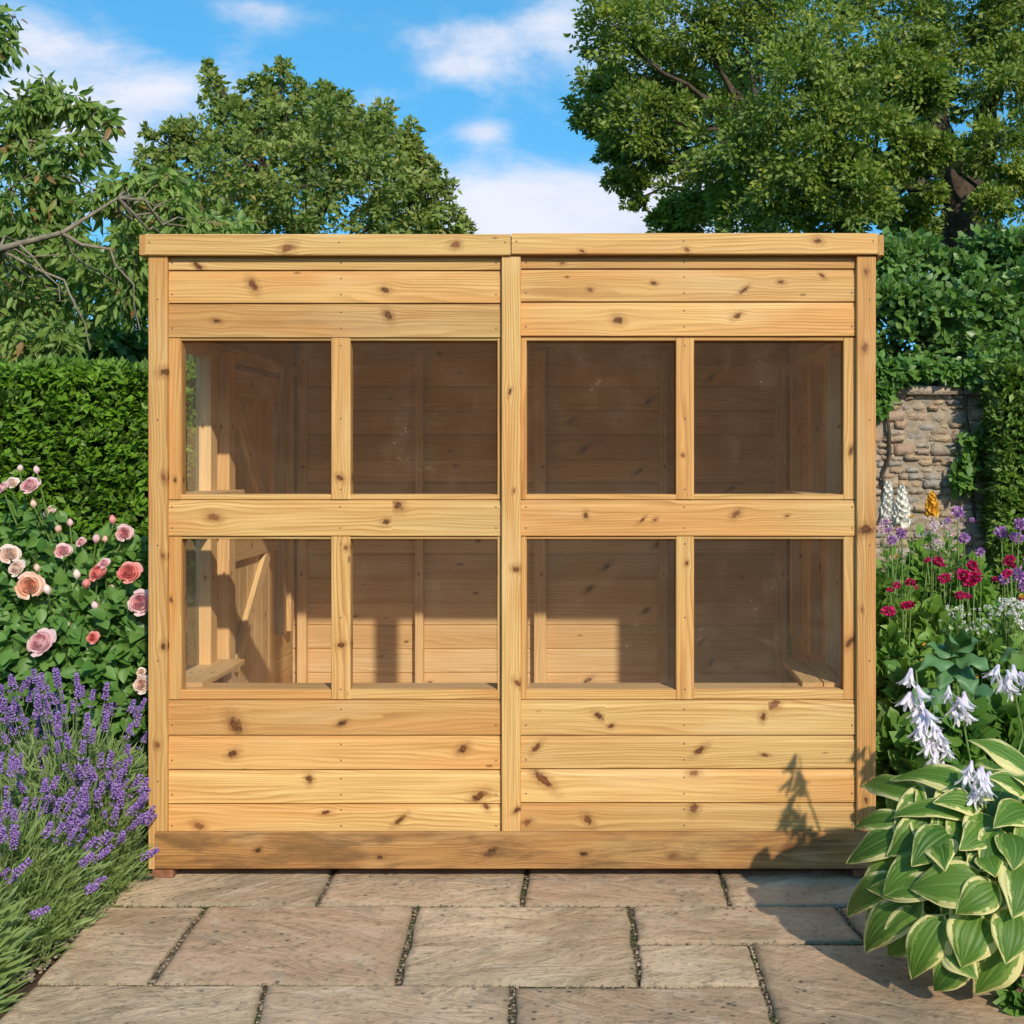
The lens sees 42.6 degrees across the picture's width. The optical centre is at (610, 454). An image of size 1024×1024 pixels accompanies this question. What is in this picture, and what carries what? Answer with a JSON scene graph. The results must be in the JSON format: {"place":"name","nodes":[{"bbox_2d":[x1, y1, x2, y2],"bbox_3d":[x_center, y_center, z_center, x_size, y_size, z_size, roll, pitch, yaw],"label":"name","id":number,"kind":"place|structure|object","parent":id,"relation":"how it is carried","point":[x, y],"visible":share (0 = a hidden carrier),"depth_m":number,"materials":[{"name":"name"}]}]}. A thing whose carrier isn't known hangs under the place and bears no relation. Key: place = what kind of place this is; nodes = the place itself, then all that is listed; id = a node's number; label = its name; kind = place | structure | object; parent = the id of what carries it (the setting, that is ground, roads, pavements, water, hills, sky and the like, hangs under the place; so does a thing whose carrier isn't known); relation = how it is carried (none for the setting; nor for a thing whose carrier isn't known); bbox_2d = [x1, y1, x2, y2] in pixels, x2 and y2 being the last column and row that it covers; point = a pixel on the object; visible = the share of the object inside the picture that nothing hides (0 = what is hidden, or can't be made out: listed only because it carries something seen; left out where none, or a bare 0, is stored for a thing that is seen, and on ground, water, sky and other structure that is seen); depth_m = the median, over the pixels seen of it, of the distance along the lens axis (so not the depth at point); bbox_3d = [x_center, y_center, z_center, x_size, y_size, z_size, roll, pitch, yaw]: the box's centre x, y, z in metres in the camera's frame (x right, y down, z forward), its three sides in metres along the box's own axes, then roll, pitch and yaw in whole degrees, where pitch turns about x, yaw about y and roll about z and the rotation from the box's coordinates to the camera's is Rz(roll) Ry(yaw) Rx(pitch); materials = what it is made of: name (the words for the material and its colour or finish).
{"place":"outdoors","nodes":[
{"label":"outdoors","id":0,"kind":"place"},
{"bbox_2d":[0,763,147,1018],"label":"flower bed soil","id":1,"kind":"structure","parent":0,"point":[28,986],"depth_m":3.49,"materials":[{"name":"brown soil"}]},
{"bbox_2d":[0,810,17,913],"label":"lavender bush","id":2,"kind":"object","parent":1,"relation":"on","point":[6,870],"visible":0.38,"depth_m":3.60,"materials":[{"name":"green plant"}]},
{"bbox_2d":[0,857,50,1012],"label":"lavender bush","id":3,"kind":"object","parent":1,"relation":"on","point":[13,940],"visible":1,"depth_m":3.39,"materials":[{"name":"green plant"}]},
{"bbox_2d":[0,674,104,864],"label":"lavender bush","id":4,"kind":"object","parent":1,"relation":"on","point":[4,751],"visible":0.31,"depth_m":4.30,"materials":[{"name":"purple plant"}]},
{"bbox_2d":[0,754,115,973],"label":"lavender bush","id":5,"kind":"object","parent":1,"relation":"on","point":[69,905],"visible":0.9,"depth_m":3.72,"materials":[{"name":"green plant"}]},
{"bbox_2d":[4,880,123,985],"bbox_3d":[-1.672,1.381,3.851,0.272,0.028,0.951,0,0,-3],"label":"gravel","id":6,"kind":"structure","parent":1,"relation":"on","point":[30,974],"depth_m":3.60,"materials":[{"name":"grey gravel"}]},
{"bbox_2d":[0,464,147,791],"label":"rose bush","id":7,"kind":"object","parent":1,"relation":"on","point":[83,614],"visible":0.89,"depth_m":4.58,"materials":[{"name":"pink plant"}]},
{"bbox_2d":[0,667,152,909],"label":"lavender bush","id":8,"kind":"object","parent":1,"relation":"on","point":[68,756],"visible":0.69,"depth_m":4.16,"materials":[{"name":"purple plant"}]},
{"bbox_2d":[38,750,159,910],"bbox_3d":[-1.633,1.173,4.119,0.395,0.503,0.472,0,0,-21],"label":"lavender bush","id":9,"kind":"object","parent":1,"relation":"on","point":[120,806],"visible":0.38,"depth_m":4.09,"materials":[{"name":"purple plant"}]},
{"bbox_2d":[0,866,1023,1023],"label":"patio","id":10,"kind":"structure","parent":0,"point":[338,944],"depth_m":3.62,"materials":[{"name":"stone"}]},
{"bbox_2d":[37,869,863,1023],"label":"patio joints","id":11,"kind":"object","parent":10,"relation":"on","point":[400,975],"visible":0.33,"depth_m":3.65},
{"bbox_2d":[39,876,863,1023],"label":"joint grit","id":12,"kind":"object","parent":11,"relation":"on","point":[517,987],"visible":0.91,"depth_m":3.56,"materials":[{"name":"grey gravel"}]},
{"bbox_2d":[139,233,883,877],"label":"potting shed","id":13,"kind":"structure","parent":10,"relation":"on","point":[537,551],"depth_m":4.30,"materials":[{"name":"brown wood"}]},
{"bbox_2d":[169,338,330,498],"bbox_3d":[-1.192,-0.120,4.330,0.540,0.533,0.050,0,0,0],"label":"window frame","id":14,"kind":"structure","parent":13,"relation":"in","point":[177,346],"depth_m":4.31,"materials":[{"name":"brown wood"}]},
{"bbox_2d":[169,536,330,698],"bbox_3d":[-1.192,0.536,4.330,0.540,0.537,0.050,0,0,0],"label":"window frame","id":15,"kind":"structure","parent":13,"relation":"in","point":[177,544],"depth_m":4.31,"materials":[{"name":"brown wood"}]},
{"bbox_2d":[221,365,278,682],"bbox_3d":[-1.475,0.479,5.375,0.038,1.692,0.770,0,0,0],"label":"door","id":16,"kind":"structure","parent":13,"relation":"in","point":[256,391],"depth_m":5.40,"materials":[{"name":"brown wood"}]},
{"bbox_2d":[350,338,501,498],"bbox_3d":[-0.611,-0.120,4.330,0.498,0.533,0.050,0,0,0],"label":"window frame","id":17,"kind":"structure","parent":13,"relation":"in","point":[352,496],"depth_m":4.31,"materials":[{"name":"brown wood"}]},
{"bbox_2d":[350,535,501,698],"bbox_3d":[-0.611,0.536,4.330,0.498,0.537,0.050,0,0,0],"label":"window frame","id":18,"kind":"structure","parent":13,"relation":"in","point":[354,693],"depth_m":4.31,"materials":[{"name":"brown wood"}]},
{"bbox_2d":[521,338,675,498],"bbox_3d":[-0.041,-0.120,4.330,0.511,0.533,0.050,0,0,0],"label":"window frame","id":19,"kind":"structure","parent":13,"relation":"in","point":[524,495],"depth_m":4.31,"materials":[{"name":"brown wood"}]},
{"bbox_2d":[521,536,675,698],"bbox_3d":[-0.041,0.536,4.330,0.511,0.537,0.050,0,0,0],"label":"window frame","id":20,"kind":"structure","parent":13,"relation":"in","point":[526,693],"depth_m":4.31,"materials":[{"name":"brown wood"}]},
{"bbox_2d":[694,338,855,498],"bbox_3d":[0.542,-0.120,4.330,0.537,0.533,0.050,0,0,0],"label":"window frame","id":21,"kind":"structure","parent":13,"relation":"in","point":[848,345],"depth_m":4.30,"materials":[{"name":"brown wood"}]},
{"bbox_2d":[694,536,855,698],"bbox_3d":[0.542,0.536,4.330,0.537,0.537,0.050,0,0,0],"label":"window frame","id":22,"kind":"structure","parent":13,"relation":"in","point":[847,690],"depth_m":4.31,"materials":[{"name":"brown wood"}]},
{"bbox_2d":[0,0,1023,350],"label":"sky","id":23,"kind":"structure","parent":0,"point":[485,80],"materials":[{"name":"blue"}]},
{"bbox_2d":[1009,613,1023,650],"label":"border perennial","id":24,"kind":"object","parent":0,"point":[1012,634],"visible":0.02,"depth_m":5.50,"materials":[{"name":"green plant"}]},
{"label":"border soil","id":25,"kind":"structure","parent":0,"visible":0},
{"bbox_2d":[876,652,898,717],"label":"leafy plant","id":26,"kind":"object","parent":25,"relation":"on","point":[881,671],"visible":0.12,"depth_m":5.02,"materials":[{"name":"green plant"}]},
{"bbox_2d":[879,480,895,591],"bbox_3d":[1.443,0.773,6.801,0.087,1.284,0.095,0,0,0],"label":"white foxglove","id":27,"kind":"object","parent":25,"relation":"on","point":[885,513],"visible":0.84,"depth_m":6.79,"materials":[{"name":"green plant"}]},
{"bbox_2d":[876,574,904,648],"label":"border perennial","id":28,"kind":"object","parent":25,"relation":"on","point":[882,598],"visible":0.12,"depth_m":5.63,"materials":[{"name":"green plant"}]},
{"bbox_2d":[876,619,910,681],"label":"border perennial","id":29,"kind":"object","parent":25,"relation":"on","point":[890,636],"visible":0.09,"depth_m":5.07,"materials":[{"name":"green plant"}]},
{"bbox_2d":[883,519,907,593],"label":"allium plant","id":30,"kind":"object","parent":25,"relation":"on","point":[901,534],"visible":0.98,"depth_m":6.29,"materials":[{"name":"purple plant"}]},
{"bbox_2d":[876,542,915,618],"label":"leafy perennial","id":31,"kind":"object","parent":25,"relation":"on","point":[883,574],"visible":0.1,"depth_m":6.97,"materials":[{"name":"green plant"}]},
{"bbox_2d":[876,707,917,809],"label":"leafy plant","id":32,"kind":"object","parent":25,"relation":"on","point":[884,724],"visible":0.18,"depth_m":4.48,"materials":[{"name":"green plant"}]},
{"bbox_2d":[880,586,920,661],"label":"border perennial","id":33,"kind":"object","parent":25,"relation":"on","point":[898,614],"visible":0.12,"depth_m":5.49,"materials":[{"name":"green plant"}]},
{"bbox_2d":[892,485,911,615],"bbox_3d":[1.504,0.785,6.746,0.093,1.261,0.097,0,0,-27],"label":"white foxglove","id":34,"kind":"object","parent":25,"relation":"on","point":[900,513],"visible":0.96,"depth_m":6.74,"materials":[{"name":"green plant"}]},
{"bbox_2d":[876,657,932,733],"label":"leafy plant","id":35,"kind":"object","parent":25,"relation":"on","point":[893,691],"visible":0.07,"depth_m":4.84,"materials":[{"name":"green plant"}]},
{"bbox_2d":[881,557,931,646],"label":"crimson flower plant","id":36,"kind":"object","parent":25,"relation":"on","point":[891,610],"visible":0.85,"depth_m":5.40,"materials":[{"name":"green plant"}]},
{"bbox_2d":[885,705,933,775],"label":"leafy plant","id":37,"kind":"object","parent":25,"relation":"on","point":[904,751],"visible":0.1,"depth_m":4.40,"materials":[{"name":"green plant"}]},
{"bbox_2d":[887,637,936,711],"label":"border perennial","id":38,"kind":"object","parent":25,"relation":"on","point":[910,650],"visible":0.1,"depth_m":4.99,"materials":[{"name":"green plant"}]},
{"bbox_2d":[877,516,964,612],"bbox_3d":[1.650,0.863,6.570,0.508,1.104,0.363,0,0,-29],"label":"blush flower plant","id":39,"kind":"object","parent":25,"relation":"on","point":[932,526],"visible":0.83,"depth_m":6.60,"materials":[{"name":"pink plant"}]},
{"bbox_2d":[899,523,947,605],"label":"leafy perennial","id":40,"kind":"object","parent":25,"relation":"on","point":[917,568],"visible":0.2,"depth_m":7.15,"materials":[{"name":"green plant"}]},
{"bbox_2d":[910,594,951,662],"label":"border perennial","id":41,"kind":"object","parent":25,"relation":"on","point":[930,612],"visible":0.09,"depth_m":5.43,"materials":[{"name":"green plant"}]},
{"bbox_2d":[924,491,938,593],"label":"yellow spire flower","id":42,"kind":"object","parent":25,"relation":"on","point":[932,506],"visible":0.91,"depth_m":6.79,"materials":[{"name":"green plant"}]},
{"bbox_2d":[846,664,1023,994],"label":"hosta","id":43,"kind":"object","parent":25,"relation":"on","point":[939,891],"visible":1,"depth_m":3.34,"materials":[{"name":"green plant"}]},
{"bbox_2d":[917,626,959,693],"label":"border perennial","id":44,"kind":"object","parent":25,"relation":"on","point":[928,635],"visible":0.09,"depth_m":5.03,"materials":[{"name":"green plant"}]},
{"bbox_2d":[923,523,972,614],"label":"leafy perennial","id":45,"kind":"object","parent":25,"relation":"on","point":[953,586],"visible":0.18,"depth_m":7.07,"materials":[{"name":"green plant"}]},
{"bbox_2d":[924,555,983,630],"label":"crimson flower plant","id":46,"kind":"object","parent":25,"relation":"on","point":[973,577],"visible":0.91,"depth_m":5.49,"materials":[{"name":"red plant"}]},
{"bbox_2d":[936,601,974,695],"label":"border perennial","id":47,"kind":"object","parent":25,"relation":"on","point":[953,632],"visible":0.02,"depth_m":5.28,"materials":[{"name":"green plant"}]},
{"bbox_2d":[891,515,1023,693],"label":"orange flower plant","id":48,"kind":"object","parent":25,"relation":"on","point":[911,516],"visible":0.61,"depth_m":6.26,"materials":[{"name":"yellow plant"}]},
{"bbox_2d":[927,691,1001,772],"bbox_3d":[1.164,1.099,4.396,0.340,0.634,0.358,0,0,29],"label":"leafy plant","id":49,"kind":"object","parent":25,"relation":"on","point":[980,728],"visible":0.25,"depth_m":4.35,"materials":[{"name":"green plant"}]},
{"bbox_2d":[912,629,1018,712],"bbox_3d":[1.244,1.011,4.645,0.388,0.808,0.221,0,0,0],"label":"broad leaf plant","id":50,"kind":"object","parent":25,"relation":"on","point":[959,647],"visible":0.69,"depth_m":4.61,"materials":[{"name":"green plant"}]},
{"bbox_2d":[945,506,985,623],"bbox_3d":[1.731,0.832,6.404,0.152,1.168,0.443,0,0,9],"label":"allium plant","id":51,"kind":"object","parent":25,"relation":"on","point":[961,538],"visible":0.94,"depth_m":6.31,"materials":[{"name":"purple plant"}]},
{"bbox_2d":[938,605,996,695],"bbox_3d":[1.454,1.005,5.272,0.252,0.820,0.266,0,0,0],"label":"white yarrow","id":52,"kind":"object","parent":25,"relation":"on","point":[969,614],"visible":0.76,"depth_m":5.21,"materials":[{"name":"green plant"}]},
{"bbox_2d":[948,550,1001,636],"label":"leafy perennial","id":53,"kind":"object","parent":25,"relation":"on","point":[988,591],"visible":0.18,"depth_m":6.87,"materials":[{"name":"green plant"}]},
{"bbox_2d":[959,615,1005,699],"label":"border perennial","id":54,"kind":"object","parent":25,"relation":"on","point":[996,642],"visible":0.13,"depth_m":5.21,"materials":[{"name":"green plant"}]},
{"bbox_2d":[974,594,1016,632],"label":"leafy perennial","id":55,"kind":"object","parent":25,"relation":"on","point":[984,615],"visible":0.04,"depth_m":6.59,"materials":[{"name":"green plant"}]},
{"bbox_2d":[983,599,1020,656],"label":"border perennial","id":56,"kind":"object","parent":25,"relation":"on","point":[1008,619],"visible":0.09,"depth_m":5.54,"materials":[{"name":"green plant"}]},
{"bbox_2d":[982,634,1023,725],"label":"border perennial","id":57,"kind":"object","parent":25,"relation":"on","point":[1004,665],"visible":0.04,"depth_m":5.03,"materials":[{"name":"green plant"}]},
{"bbox_2d":[985,683,1023,803],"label":"leafy plant","id":58,"kind":"object","parent":25,"relation":"on","point":[1006,721],"visible":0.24,"depth_m":4.41,"materials":[{"name":"green plant"}]},
{"bbox_2d":[990,651,1023,693],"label":"leafy plant","id":59,"kind":"object","parent":25,"relation":"on","point":[1017,660],"visible":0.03,"depth_m":4.60,"materials":[{"name":"green plant"}]},
{"bbox_2d":[991,554,1023,621],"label":"crimson flower plant","id":60,"kind":"object","parent":25,"relation":"on","point":[1009,560],"visible":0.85,"depth_m":5.68,"materials":[{"name":"green plant"}]},
{"bbox_2d":[993,518,1023,625],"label":"allium plant","id":61,"kind":"object","parent":25,"relation":"on","point":[1019,575],"visible":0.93,"depth_m":6.00,"materials":[{"name":"purple plant"}]},
{"bbox_2d":[993,977,1023,1016],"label":"green plant","id":62,"kind":"object","parent":25,"relation":"on","point":[1009,999],"visible":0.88,"depth_m":3.26,"materials":[{"name":"green plant"}]},
{"bbox_2d":[995,597,1023,655],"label":"white yarrow","id":63,"kind":"object","parent":25,"relation":"on","point":[1006,603],"visible":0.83,"depth_m":5.20,"materials":[{"name":"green plant"}]},
{"bbox_2d":[1016,965,1023,1001],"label":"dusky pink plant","id":64,"kind":"object","parent":25,"relation":"on","point":[1021,976],"visible":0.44,"depth_m":3.25,"materials":[{"name":"green plant"}]},
{"label":"lawn","id":65,"kind":"structure","parent":0,"visible":0},
{"bbox_2d":[0,217,147,387],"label":"broadleaf shrub","id":66,"kind":"object","parent":65,"relation":"on","point":[129,347],"visible":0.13,"depth_m":9.12,"materials":[{"name":"green plant"}]},
{"bbox_2d":[0,353,195,742],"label":"clipped hedge","id":67,"kind":"object","parent":65,"relation":"on","point":[74,429],"visible":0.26,"depth_m":6.25,"materials":[{"name":"green plant"}]},
{"bbox_2d":[0,3,266,363],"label":"cherry tree","id":68,"kind":"object","parent":65,"relation":"on","point":[54,204],"visible":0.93,"depth_m":7.92,"materials":[{"name":"green plant"}]},
{"bbox_2d":[91,208,257,363],"bbox_3d":[-3.078,-0.227,9.866,1.645,3.343,0.939,0,0,0],"label":"tall shrub","id":69,"kind":"object","parent":65,"relation":"on","point":[236,213],"depth_m":9.83,"materials":[{"name":"green plant"}]},
{"bbox_2d":[114,54,479,329],"bbox_3d":[-3.487,-1.457,14.488,4.083,5.832,3.800,0,0,0],"label":"ash tree","id":70,"kind":"object","parent":65,"relation":"on","point":[360,149],"visible":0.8,"depth_m":13.77,"materials":[{"name":"green plant"}]},
{"bbox_2d":[558,0,1023,269],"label":"oak tree","id":71,"kind":"object","parent":65,"relation":"on","point":[841,182],"visible":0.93,"depth_m":15.78,"materials":[{"name":"green plant"}]},
{"bbox_2d":[855,226,1018,351],"bbox_3d":[3.287,-0.539,14.334,3.916,3.969,1.426,0,0,0],"label":"background shrub","id":72,"kind":"object","parent":65,"relation":"on","point":[904,232],"visible":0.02,"depth_m":14.10,"materials":[{"name":"green plant"}]},
{"bbox_2d":[876,386,1001,610],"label":"stone wall","id":73,"kind":"structure","parent":65,"relation":"on","point":[927,424],"depth_m":9.06,"materials":[{"name":"beige stone"}]},
{"bbox_2d":[876,348,1015,519],"bbox_3d":[2.242,-0.141,8.952,1.136,1.186,0.298,0,0,0],"label":"ivy","id":74,"kind":"object","parent":73,"relation":"attached to","point":[893,374],"visible":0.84,"depth_m":8.93,"materials":[{"name":"green plant"}]},
{"bbox_2d":[876,222,1023,385],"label":"laurel shrub","id":75,"kind":"object","parent":65,"relation":"on","point":[983,284],"visible":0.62,"depth_m":10.88,"materials":[{"name":"green plant"}]},
{"bbox_2d":[973,345,1023,622],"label":"yew hedge","id":76,"kind":"object","parent":65,"relation":"on","point":[1003,467],"visible":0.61,"depth_m":8.74,"materials":[{"name":"green plant"}]}
]}

